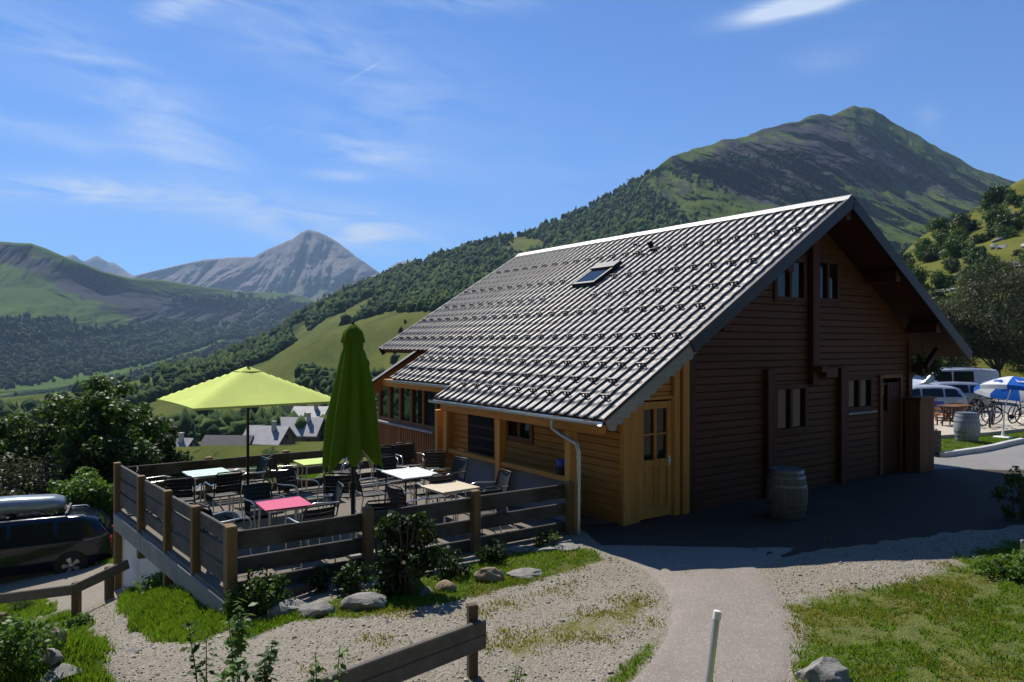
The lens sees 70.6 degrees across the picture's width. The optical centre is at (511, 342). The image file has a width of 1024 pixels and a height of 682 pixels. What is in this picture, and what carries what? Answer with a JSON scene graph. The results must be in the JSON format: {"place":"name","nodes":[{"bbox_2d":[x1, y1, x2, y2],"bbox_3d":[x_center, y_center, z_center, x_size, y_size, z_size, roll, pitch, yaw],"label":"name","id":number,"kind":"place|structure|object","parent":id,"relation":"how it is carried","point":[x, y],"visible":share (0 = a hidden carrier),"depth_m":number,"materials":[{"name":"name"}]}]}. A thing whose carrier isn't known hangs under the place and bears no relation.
{"place":"outdoors","nodes":[
{"label":"outdoors","id":0,"kind":"place"},
{"bbox_2d":[0,584,307,681],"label":"bank grass","id":1,"kind":"structure","parent":0,"point":[150,617],"depth_m":8.65,"materials":[{"name":"plant"}]},
{"bbox_2d":[0,242,314,397],"bbox_3d":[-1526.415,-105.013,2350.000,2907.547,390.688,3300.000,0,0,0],"label":"valley wall","id":2,"kind":"structure","parent":0,"point":[36,281],"depth_m":2044.23,"materials":[{"name":"plant"}]},
{"bbox_2d":[0,291,310,396],"bbox_3d":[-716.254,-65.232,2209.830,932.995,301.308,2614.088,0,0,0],"label":"valley wood","id":3,"kind":"object","parent":2,"relation":"on","point":[151,339],"visible":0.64,"depth_m":1677.01,"materials":[{"name":"plant"}]},
{"bbox_2d":[0,473,319,622],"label":"verge grass","id":4,"kind":"structure","parent":0,"point":[29,611],"depth_m":15.53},
{"bbox_2d":[65,254,410,276],"bbox_3d":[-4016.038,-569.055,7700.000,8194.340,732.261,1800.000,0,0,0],"label":"distant peaks","id":5,"kind":"object","parent":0,"point":[99,263],"visible":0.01,"depth_m":7610.09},
{"bbox_2d":[129,230,380,301],"bbox_3d":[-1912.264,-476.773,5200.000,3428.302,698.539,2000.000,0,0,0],"label":"bare peak","id":6,"kind":"structure","parent":0,"point":[312,265],"depth_m":4966.40,"materials":[{"name":"stone"}]},
{"bbox_2d":[0,172,650,482],"bbox_3d":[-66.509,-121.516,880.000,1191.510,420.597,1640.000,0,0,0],"label":"valley side","id":7,"kind":"structure","parent":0,"point":[321,344],"depth_m":398.73,"materials":[{"name":"plant"}]},
{"bbox_2d":[0,169,684,441],"bbox_3d":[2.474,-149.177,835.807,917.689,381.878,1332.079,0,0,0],"label":"hillside wood","id":8,"kind":"object","parent":7,"relation":"on","point":[434,281],"visible":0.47,"depth_m":652.23,"materials":[{"name":"plant"}]},
{"bbox_2d":[0,432,1023,681],"bbox_3d":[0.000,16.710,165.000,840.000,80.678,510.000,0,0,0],"label":"ground","id":9,"kind":"structure","parent":0,"point":[530,664],"depth_m":8.25,"materials":[{"name":"gravel"}]},
{"bbox_2d":[0,413,43,494],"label":"broadleaf tree","id":10,"kind":"object","parent":9,"relation":"on","point":[17,437],"visible":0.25,"depth_m":25.59,"materials":[{"name":"green plant"}]},
{"bbox_2d":[0,452,65,496],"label":"leafy bush","id":11,"kind":"object","parent":9,"relation":"on","point":[42,478],"visible":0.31,"depth_m":22.49,"materials":[{"name":"green plant"}]},
{"bbox_2d":[0,609,67,672],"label":"leafy shrub","id":12,"kind":"object","parent":9,"relation":"on","point":[20,638],"visible":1,"depth_m":6.51,"materials":[{"name":"green plant"}]},
{"bbox_2d":[0,394,81,506],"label":"broadleaf tree","id":13,"kind":"object","parent":9,"relation":"on","point":[42,439],"visible":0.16,"depth_m":25.86,"materials":[{"name":"green plant"}]},
{"bbox_2d":[36,648,63,668],"bbox_3d":[-4.307,2.944,6.708,0.272,0.235,0.171,0,0,6],"label":"rock","id":14,"kind":"object","parent":9,"relation":"on","point":[53,656],"visible":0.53,"depth_m":6.66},
{"bbox_2d":[0,503,112,576],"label":"parked car","id":15,"kind":"object","parent":9,"relation":"on","point":[72,538],"visible":0.92,"depth_m":19.13,"materials":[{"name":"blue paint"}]},
{"bbox_2d":[0,494,66,515],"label":"roof box","id":16,"kind":"object","parent":15,"relation":"on","point":[11,505],"visible":1,"depth_m":19.32,"materials":[{"name":"metal"}]},
{"bbox_2d":[37,663,81,681],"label":"rock","id":17,"kind":"object","parent":9,"relation":"on","point":[60,672],"visible":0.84,"depth_m":6.58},
{"bbox_2d":[0,560,129,628],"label":"barrier","id":18,"kind":"object","parent":9,"relation":"on","point":[106,575],"visible":0.74,"depth_m":12.40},
{"bbox_2d":[61,612,93,631],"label":"leafy shrub","id":19,"kind":"object","parent":9,"relation":"on","point":[69,622],"visible":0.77,"depth_m":10.59,"materials":[{"name":"green plant"}]},
{"bbox_2d":[46,466,123,524],"bbox_3d":[-12.851,5.106,21.892,2.245,2.756,2.297,0,0,0],"label":"leafy bush","id":20,"kind":"object","parent":9,"relation":"on","point":[84,489],"visible":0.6,"depth_m":21.46,"materials":[{"name":"green plant"}]},
{"bbox_2d":[38,430,168,496],"bbox_3d":[-13.282,4.741,24.238,3.793,3.748,4.189,0,0,0],"label":"leafy bush","id":21,"kind":"object","parent":9,"relation":"on","point":[106,469],"visible":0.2,"depth_m":23.56,"materials":[{"name":"green plant"}]},
{"bbox_2d":[35,372,172,482],"bbox_3d":[-13.882,3.805,25.213,4.044,5.587,4.815,0,0,0],"label":"broadleaf tree","id":22,"kind":"object","parent":9,"relation":"on","point":[91,413],"visible":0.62,"depth_m":24.25,"materials":[{"name":"green plant"}]},
{"bbox_2d":[130,570,162,596],"bbox_3d":[-5.574,3.908,11.555,0.857,0.640,0.989,0,0,-8],"label":"leafy shrub","id":23,"kind":"object","parent":9,"relation":"on","point":[154,580],"visible":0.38,"depth_m":11.40,"materials":[{"name":"green plant"}]},
{"bbox_2d":[127,414,193,478],"bbox_3d":[-13.974,4.790,28.045,3.074,4.426,2.641,0,0,0],"label":"broadleaf tree","id":24,"kind":"object","parent":9,"relation":"on","point":[166,443],"visible":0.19,"depth_m":27.94,"materials":[{"name":"green plant"}]},
{"bbox_2d":[179,620,218,681],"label":"tall weed","id":25,"kind":"object","parent":9,"relation":"on","point":[193,651],"visible":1,"depth_m":6.19,"materials":[{"name":"green plant"}]},
{"bbox_2d":[200,435,253,444],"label":"village house","id":26,"kind":"structure","parent":9,"relation":"on","point":[223,439],"depth_m":156.71,"materials":[{"name":"stone"}]},
{"bbox_2d":[219,598,256,681],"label":"tall weed","id":27,"kind":"object","parent":9,"relation":"on","point":[237,644],"visible":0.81,"depth_m":6.63,"materials":[{"name":"green plant"}]},
{"bbox_2d":[233,640,280,681],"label":"tall weed","id":28,"kind":"object","parent":9,"relation":"on","point":[265,674],"visible":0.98,"depth_m":5.89,"materials":[{"name":"green plant"}]},
{"bbox_2d":[219,564,295,617],"bbox_3d":[-3.038,3.167,8.819,0.919,0.876,0.656,0,0,0],"label":"leafy shrub","id":29,"kind":"object","parent":9,"relation":"on","point":[263,591],"visible":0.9,"depth_m":8.69,"materials":[{"name":"green plant"}]},
{"bbox_2d":[243,421,299,444],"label":"village house","id":30,"kind":"structure","parent":9,"relation":"on","point":[273,434],"depth_m":158.37,"materials":[{"name":"stone"}]},
{"bbox_2d":[267,599,306,618],"bbox_3d":[-2.690,3.227,8.678,0.395,0.299,0.415,0,0,35],"label":"rock","id":31,"kind":"object","parent":9,"relation":"on","point":[285,607],"visible":0.49,"depth_m":8.57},
{"bbox_2d":[277,413,325,440],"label":"village house","id":32,"kind":"structure","parent":9,"relation":"on","point":[310,430],"depth_m":172.71,"materials":[{"name":"stone"}]},
{"bbox_2d":[291,404,328,416],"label":"village house","id":33,"kind":"structure","parent":9,"relation":"on","point":[315,410],"depth_m":188.63,"materials":[{"name":"stone"}]},
{"bbox_2d":[303,565,330,593],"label":"leafy shrub","id":34,"kind":"object","parent":9,"relation":"on","point":[320,578],"visible":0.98,"depth_m":9.25,"materials":[{"name":"green plant"}]},
{"bbox_2d":[298,601,335,617],"bbox_3d":[-2.296,3.176,8.522,0.434,0.249,0.321,0,0,-11],"label":"rock","id":35,"kind":"object","parent":9,"relation":"on","point":[315,609],"visible":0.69,"depth_m":8.44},
{"bbox_2d":[306,646,350,681],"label":"tall weed","id":36,"kind":"object","parent":9,"relation":"on","point":[318,668],"visible":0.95,"depth_m":5.32,"materials":[{"name":"green plant"}]},
{"bbox_2d":[331,560,376,593],"bbox_3d":[-2.034,3.114,9.204,0.494,0.721,0.473,0,0,-43],"label":"leafy shrub","id":37,"kind":"object","parent":9,"relation":"on","point":[347,581],"visible":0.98,"depth_m":9.14,"materials":[{"name":"green plant"}]},
{"bbox_2d":[113,476,609,613],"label":"terrace","id":38,"kind":"structure","parent":9,"relation":"on","point":[204,586],"depth_m":12.22,"materials":[{"name":"concrete"}]},
{"bbox_2d":[113,462,233,599],"bbox_3d":[-5.464,4.000,11.312,0.134,3.500,6.219,0,0,-40],"label":"terrace fence","id":39,"kind":"object","parent":38,"relation":"on","point":[200,548],"visible":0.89,"depth_m":11.00,"materials":[{"name":"wood"}]},
{"bbox_2d":[164,476,201,505],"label":"bistro chair","id":40,"kind":"object","parent":38,"relation":"on","point":[175,487],"visible":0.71,"depth_m":12.28,"materials":[{"name":"metal"}]},
{"bbox_2d":[182,467,232,510],"bbox_3d":[-5.703,2.783,13.556,0.740,0.736,0.720,0,0,-37],"label":"cafe table","id":41,"kind":"object","parent":38,"relation":"on","point":[204,473],"visible":0.6,"depth_m":13.49,"materials":[{"name":"white laminate"}]},
{"bbox_2d":[203,470,242,516],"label":"bistro chair","id":42,"kind":"object","parent":38,"relation":"on","point":[233,484],"visible":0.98,"depth_m":12.76,"materials":[{"name":"metal"}]},
{"bbox_2d":[157,360,330,521],"bbox_3d":[-4.800,1.725,13.150,2.520,2.850,2.520,0,0,-38],"label":"open parasol","id":43,"kind":"object","parent":38,"relation":"on","point":[247,387],"visible":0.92,"depth_m":12.62,"materials":[{"name":"fabric"}]},
{"bbox_2d":[230,456,269,508],"bbox_3d":[-5.100,2.703,14.098,0.639,0.898,0.558,0,0,-40],"label":"bistro chair","id":44,"kind":"object","parent":38,"relation":"on","point":[262,467],"visible":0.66,"depth_m":14.25,"materials":[{"name":"metal"}]},
{"bbox_2d":[243,479,286,528],"bbox_3d":[-3.994,2.703,11.641,0.558,0.898,0.639,0,0,-41],"label":"bistro chair","id":45,"kind":"object","parent":38,"relation":"on","point":[263,492],"visible":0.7,"depth_m":11.78,"materials":[{"name":"metal"}]},
{"bbox_2d":[126,443,411,502],"bbox_3d":[-4.842,2.920,15.396,6.005,1.260,0.172,0,0,-35],"label":"terrace fence","id":46,"kind":"object","parent":38,"relation":"on","point":[285,457],"visible":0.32,"depth_m":14.86,"materials":[{"name":"wood"}]},
{"bbox_2d":[253,496,312,551],"bbox_3d":[-3.472,2.783,10.964,0.700,0.736,0.760,0,0,-32],"label":"cafe table","id":47,"kind":"object","parent":38,"relation":"on","point":[281,504],"visible":0.77,"depth_m":10.84,"materials":[{"name":"laminate"}]},
{"bbox_2d":[275,466,319,521],"bbox_3d":[-3.856,2.703,12.942,0.639,0.898,0.558,0,0,27],"label":"bistro chair","id":48,"kind":"object","parent":38,"relation":"on","point":[284,482],"visible":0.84,"depth_m":13.04,"materials":[{"name":"metal"}]},
{"bbox_2d":[284,503,335,568],"bbox_3d":[-2.859,2.703,10.312,0.558,0.898,0.639,0,0,-40],"label":"bistro chair","id":49,"kind":"object","parent":38,"relation":"on","point":[321,513],"visible":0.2,"depth_m":10.09,"materials":[{"name":"metal"}]},
{"bbox_2d":[293,458,334,500],"bbox_3d":[-4.029,2.783,14.828,0.700,0.736,0.700,0,0,-35],"label":"cafe table","id":50,"kind":"object","parent":38,"relation":"on","point":[312,462],"visible":0.43,"depth_m":14.63,"materials":[{"name":"laminate"}]},
{"bbox_2d":[301,481,343,545],"bbox_3d":[-3.017,2.703,11.509,0.639,0.898,0.558,0,0,-26],"label":"bistro chair","id":51,"kind":"object","parent":38,"relation":"on","point":[336,496],"visible":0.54,"depth_m":11.63,"materials":[{"name":"metal"}]},
{"bbox_2d":[322,472,355,509],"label":"bistro chair","id":52,"kind":"object","parent":38,"relation":"on","point":[332,481],"visible":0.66,"depth_m":12.62,"materials":[{"name":"metal"}]},
{"bbox_2d":[322,320,385,559],"bbox_3d":[-2.418,1.397,11.000,0.940,3.505,0.940,0,0,-34],"label":"folded parasol","id":53,"kind":"object","parent":38,"relation":"on","point":[351,431],"visible":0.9,"depth_m":10.83,"materials":[{"name":"green fabric"}]},
{"bbox_2d":[349,468,389,512],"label":"bistro chair","id":54,"kind":"object","parent":38,"relation":"on","point":[378,492],"visible":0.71,"depth_m":12.93,"materials":[{"name":"metal"}]},
{"bbox_2d":[374,454,411,502],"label":"bistro chair","id":55,"kind":"object","parent":38,"relation":"on","point":[390,461],"visible":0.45,"depth_m":14.52,"materials":[{"name":"metal"}]},
{"bbox_2d":[225,481,574,617],"bbox_3d":[-1.266,2.960,10.456,5.490,1.480,0.172,0,0,-35],"label":"terrace fence","id":56,"kind":"object","parent":38,"relation":"on","point":[475,503],"visible":0.8,"depth_m":9.93,"materials":[{"name":"wood"}]},
{"bbox_2d":[386,483,433,528],"bbox_3d":[-1.670,2.703,11.708,0.639,0.898,0.558,0,0,-43],"label":"bistro chair","id":57,"kind":"object","parent":38,"relation":"on","point":[398,495],"visible":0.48,"depth_m":11.48,"materials":[{"name":"metal"}]},
{"bbox_2d":[395,442,425,486],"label":"bistro chair","id":58,"kind":"object","parent":38,"relation":"on","point":[407,451],"visible":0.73,"depth_m":16.41,"materials":[{"name":"metal"}]},
{"bbox_2d":[381,467,441,505],"bbox_3d":[-1.886,2.783,13.511,0.780,0.736,0.980,0,0,-35],"label":"cafe table","id":59,"kind":"object","parent":38,"relation":"on","point":[411,474],"visible":0.79,"depth_m":13.40,"materials":[{"name":"white laminate"}]},
{"bbox_2d":[413,472,454,521],"bbox_3d":[-1.371,2.703,12.816,0.558,0.898,0.639,0,0,-35],"label":"bistro chair","id":60,"kind":"object","parent":38,"relation":"on","point":[437,479],"visible":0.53,"depth_m":12.63,"materials":[{"name":"metal"}]},
{"bbox_2d":[422,450,447,491],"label":"bistro chair","id":61,"kind":"object","parent":38,"relation":"on","point":[434,460],"visible":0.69,"depth_m":15.30,"materials":[{"name":"metal"}]},
{"bbox_2d":[429,456,467,502],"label":"bistro chair","id":62,"kind":"object","parent":38,"relation":"on","point":[461,465],"visible":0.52,"depth_m":14.27,"materials":[{"name":"metal"}]},
{"bbox_2d":[421,481,479,523],"bbox_3d":[-1.041,2.783,12.211,0.740,0.736,0.720,0,0,-38],"label":"cafe table","id":63,"kind":"object","parent":38,"relation":"on","point":[449,488],"visible":0.69,"depth_m":12.10,"materials":[{"name":"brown wood"}]},
{"bbox_2d":[469,468,511,518],"bbox_3d":[-0.370,2.703,12.726,0.639,0.898,0.558,0,0,-29],"label":"bistro chair","id":64,"kind":"object","parent":38,"relation":"on","point":[503,479],"visible":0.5,"depth_m":12.89,"materials":[{"name":"metal"}]},
{"bbox_2d":[340,592,386,610],"bbox_3d":[-1.767,3.153,8.694,0.514,0.297,0.336,0,0,7],"label":"rock","id":65,"kind":"object","parent":9,"relation":"on","point":[362,601],"visible":0.77,"depth_m":8.58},
{"bbox_2d":[314,602,485,681],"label":"rail barrier","id":66,"kind":"object","parent":9,"relation":"on","point":[468,640],"visible":0.99,"depth_m":6.32,"materials":[{"name":"wood"}]},
{"bbox_2d":[368,510,451,596],"bbox_3d":[-1.357,2.780,9.190,1.010,1.395,0.890,0,0,42],"label":"leafy shrub","id":67,"kind":"object","parent":9,"relation":"on","point":[412,559],"visible":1,"depth_m":9.11,"materials":[{"name":"green plant"}]},
{"bbox_2d":[434,549,473,578],"bbox_3d":[-0.861,3.158,9.899,0.606,0.649,0.489,0,0,34],"label":"leafy shrub","id":68,"kind":"object","parent":9,"relation":"on","point":[452,565],"visible":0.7,"depth_m":9.81,"materials":[{"name":"green plant"}]},
{"bbox_2d":[474,567,504,582],"bbox_3d":[-0.302,3.150,9.683,0.416,0.318,0.247,0,0,-6],"label":"rock","id":69,"kind":"object","parent":9,"relation":"on","point":[488,574],"visible":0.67,"depth_m":9.61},
{"bbox_2d":[475,537,506,562],"bbox_3d":[-0.300,3.150,10.500,0.468,0.628,0.501,0,0,0],"label":"leafy shrub","id":70,"kind":"object","parent":9,"relation":"on","point":[492,552],"visible":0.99,"depth_m":10.39,"materials":[{"name":"green plant"}]},
{"bbox_2d":[533,528,561,547],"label":"leafy shrub","id":71,"kind":"object","parent":9,"relation":"on","point":[540,542],"visible":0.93,"depth_m":11.17,"materials":[{"name":"green plant"}]},
{"bbox_2d":[533,542,579,551],"bbox_3d":[0.683,3.153,11.141,0.746,0.112,0.473,0,0,0],"label":"rock","id":72,"kind":"object","parent":9,"relation":"on","point":[564,546],"visible":0.85,"depth_m":11.02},
{"bbox_2d":[249,538,1023,681],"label":"grass","id":73,"kind":"structure","parent":9,"relation":"on","point":[986,609],"depth_m":8.32,"materials":[{"name":"plant"}]},
{"bbox_2d":[372,194,972,534],"bbox_3d":[3.026,1.118,19.634,12.434,8.464,12.095,0,0,-35],"label":"chalet","id":74,"kind":"object","parent":9,"relation":"on","point":[637,377],"visible":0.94,"depth_m":15.41,"materials":[{"name":"brown wood"}]},
{"bbox_2d":[378,416,434,433],"bbox_3d":[-2.730,1.620,18.489,0.210,1.060,3.300,0,0,-35],"label":"window sill","id":75,"kind":"structure","parent":74,"relation":"in","point":[430,429],"depth_m":18.28,"materials":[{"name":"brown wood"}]},
{"bbox_2d":[506,420,533,443],"bbox_3d":[0.158,1.765,15.060,0.077,0.570,1.000,0,0,-35],"label":"window","id":76,"kind":"structure","parent":74,"relation":"in","point":[515,431],"depth_m":15.03,"materials":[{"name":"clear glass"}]},
{"bbox_2d":[640,400,671,519],"bbox_3d":[2.580,2.090,12.991,0.810,2.080,0.113,0,0,-35],"label":"door","id":77,"kind":"structure","parent":74,"relation":"in","point":[655,416],"depth_m":13.00,"materials":[{"name":"brown wood"}]},
{"bbox_2d":[773,257,806,302],"bbox_3d":[5.857,-1.350,15.257,1.120,0.960,0.077,0,0,-35],"label":"window","id":78,"kind":"structure","parent":74,"relation":"in","point":[789,286],"depth_m":15.37,"materials":[{"name":"brown wood"}]},
{"bbox_2d":[775,383,807,434],"bbox_3d":[5.877,1.375,15.271,1.170,1.030,0.077,0,0,-35],"label":"window","id":79,"kind":"structure","parent":74,"relation":"in","point":[791,400],"depth_m":15.26,"materials":[{"name":"brown wood"}]},
{"bbox_2d":[820,258,839,302],"bbox_3d":[6.990,-1.380,16.038,0.890,0.980,0.077,0,0,-35],"label":"window","id":80,"kind":"structure","parent":74,"relation":"in","point":[829,268],"depth_m":16.03,"materials":[{"name":"brown wood"}]},
{"bbox_2d":[847,375,876,415],"bbox_3d":[8.044,1.192,16.711,1.190,0.885,0.162,0,0,-35],"label":"window","id":81,"kind":"structure","parent":74,"relation":"in","point":[860,387],"depth_m":16.73,"materials":[{"name":"brown wood"}]},
{"bbox_2d":[883,382,898,473],"bbox_3d":[9.166,2.040,17.528,0.803,2.180,0.112,0,0,-35],"label":"door","id":82,"kind":"structure","parent":74,"relation":"in","point":[891,415],"depth_m":17.55,"materials":[{"name":"brown wood"}]},
{"bbox_2d":[913,350,942,379],"bbox_3d":[10.492,0.428,18.331,1.015,0.996,0.846,0,0,-18],"label":"hanging basket","id":83,"kind":"object","parent":74,"relation":"hanging from","point":[932,369],"visible":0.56,"depth_m":18.25,"materials":[{"name":"green plant"}]},
{"bbox_2d":[706,610,721,681],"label":"metal pole","id":84,"kind":"object","parent":9,"relation":"on","point":[713,642],"visible":1,"depth_m":5.15,"materials":[{"name":"metal"}]},
{"bbox_2d":[581,469,1023,557],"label":"yard","id":85,"kind":"structure","parent":9,"relation":"on","point":[895,506],"depth_m":12.93,"materials":[{"name":"asphalt"}]},
{"bbox_2d":[766,466,807,520],"bbox_3d":[4.945,2.700,13.026,0.713,0.876,0.708,0,0,-29],"label":"barrel","id":86,"kind":"object","parent":85,"relation":"on","point":[786,493],"visible":1,"depth_m":12.75,"materials":[{"name":"brown wood"}]},
{"bbox_2d":[796,657,851,681],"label":"rock","id":87,"kind":"object","parent":9,"relation":"on","point":[826,669],"visible":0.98,"depth_m":6.70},
{"bbox_2d":[953,411,980,442],"bbox_3d":[14.563,2.685,23.170,0.743,0.933,0.737,0,0,-20],"label":"barrel","id":88,"kind":"object","parent":9,"relation":"on","point":[966,426],"visible":0.99,"depth_m":22.90,"materials":[{"name":"wood"}]},
{"bbox_2d":[934,412,1023,438],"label":"platform","id":89,"kind":"structure","parent":9,"relation":"on","point":[946,429],"depth_m":25.96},
{"bbox_2d":[935,431,1023,454],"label":"lawn grass","id":90,"kind":"structure","parent":9,"relation":"on","point":[991,439],"depth_m":23.02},
{"bbox_2d":[940,437,1023,457],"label":"kerb","id":91,"kind":"structure","parent":9,"relation":"on","point":[980,449],"depth_m":20.95,"materials":[{"name":"concrete"}]},
{"bbox_2d":[941,254,1023,377],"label":"willow tree","id":92,"kind":"object","parent":9,"relation":"on","point":[997,328],"visible":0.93,"depth_m":51.33,"materials":[{"name":"green plant"}]},
{"bbox_2d":[970,549,1023,586],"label":"leafy shrub","id":93,"kind":"object","parent":9,"relation":"on","point":[1013,567],"visible":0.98,"depth_m":9.68,"materials":[{"name":"green plant"}]},
{"bbox_2d":[974,376,1023,438],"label":"beach parasol","id":94,"kind":"object","parent":9,"relation":"on","point":[1007,388],"visible":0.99,"depth_m":23.93,"materials":[{"name":"white fabric"}]},
{"bbox_2d":[990,466,1023,521],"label":"leafy shrub","id":95,"kind":"object","parent":9,"relation":"on","point":[1011,479],"visible":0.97,"depth_m":12.83,"materials":[{"name":"green plant"}]},
{"bbox_2d":[0,0,1023,275],"label":"sky","id":96,"kind":"structure","parent":0,"point":[138,136],"materials":[{"name":"blue"}]},
{"bbox_2d":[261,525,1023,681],"bbox_3d":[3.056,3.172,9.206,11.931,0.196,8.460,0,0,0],"label":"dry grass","id":97,"kind":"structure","parent":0,"point":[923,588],"depth_m":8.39,"materials":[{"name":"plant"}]},
{"bbox_2d":[597,545,793,681],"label":"path","id":98,"kind":"structure","parent":0,"point":[731,584],"depth_m":8.35,"materials":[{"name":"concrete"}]},
{"bbox_2d":[630,105,1015,253],"bbox_3d":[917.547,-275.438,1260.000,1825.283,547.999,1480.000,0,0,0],"label":"green rocky mountain","id":99,"kind":"structure","parent":0,"point":[863,155],"depth_m":1360.61,"materials":[{"name":"plant"}]},
{"bbox_2d":[672,147,942,222],"bbox_3d":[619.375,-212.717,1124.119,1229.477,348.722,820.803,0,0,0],"label":"mountain scrub","id":100,"kind":"object","parent":99,"relation":"on","point":[683,173],"visible":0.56,"depth_m":1303.95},
{"bbox_2d":[900,178,1023,377],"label":"rocky hillside","id":101,"kind":"structure","parent":0,"point":[1012,243],"depth_m":153.19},
{"bbox_2d":[924,269,951,289],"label":"hillside shrub","id":102,"kind":"object","parent":101,"relation":"on","point":[937,279],"visible":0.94,"depth_m":119.60,"materials":[{"name":"green plant"}]},
{"bbox_2d":[939,237,967,259],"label":"hillside shrub","id":103,"kind":"object","parent":101,"relation":"on","point":[949,243],"visible":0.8,"depth_m":156.74,"materials":[{"name":"green plant"}]},
{"bbox_2d":[947,212,977,231],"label":"hillside shrub","id":104,"kind":"object","parent":101,"relation":"on","point":[969,223],"visible":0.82,"depth_m":183.92,"materials":[{"name":"green plant"}]},
{"bbox_2d":[932,297,1009,366],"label":"willow tree","id":105,"kind":"object","parent":101,"relation":"on","point":[954,361],"visible":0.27,"depth_m":52.88,"materials":[{"name":"green plant"}]},
{"bbox_2d":[934,444,1023,469],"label":"road","id":106,"kind":"structure","parent":0,"point":[1008,458],"depth_m":19.23,"materials":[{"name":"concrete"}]},
{"bbox_2d":[937,398,1023,415],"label":"car park","id":107,"kind":"structure","parent":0,"point":[1008,406],"depth_m":39.75,"materials":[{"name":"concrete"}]},
{"bbox_2d":[913,384,968,413],"bbox_3d":[19.036,2.739,34.200,4.090,1.541,2.119,0,0,8],"label":"parked car","id":108,"kind":"object","parent":107,"relation":"on","point":[944,394],"visible":0.12,"depth_m":33.29,"materials":[{"name":"paint"}]},
{"bbox_2d":[913,366,999,398],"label":"parked van","id":109,"kind":"object","parent":107,"relation":"on","point":[979,375],"visible":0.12,"depth_m":41.60,"materials":[{"name":"paint"}]},
{"bbox_2d":[928,381,992,411],"bbox_3d":[22.323,2.769,37.500,4.090,1.541,2.119,0,0,14],"label":"parked car","id":110,"kind":"object","parent":107,"relation":"on","point":[967,388],"visible":0.16,"depth_m":36.50,"materials":[{"name":"silver metal"}]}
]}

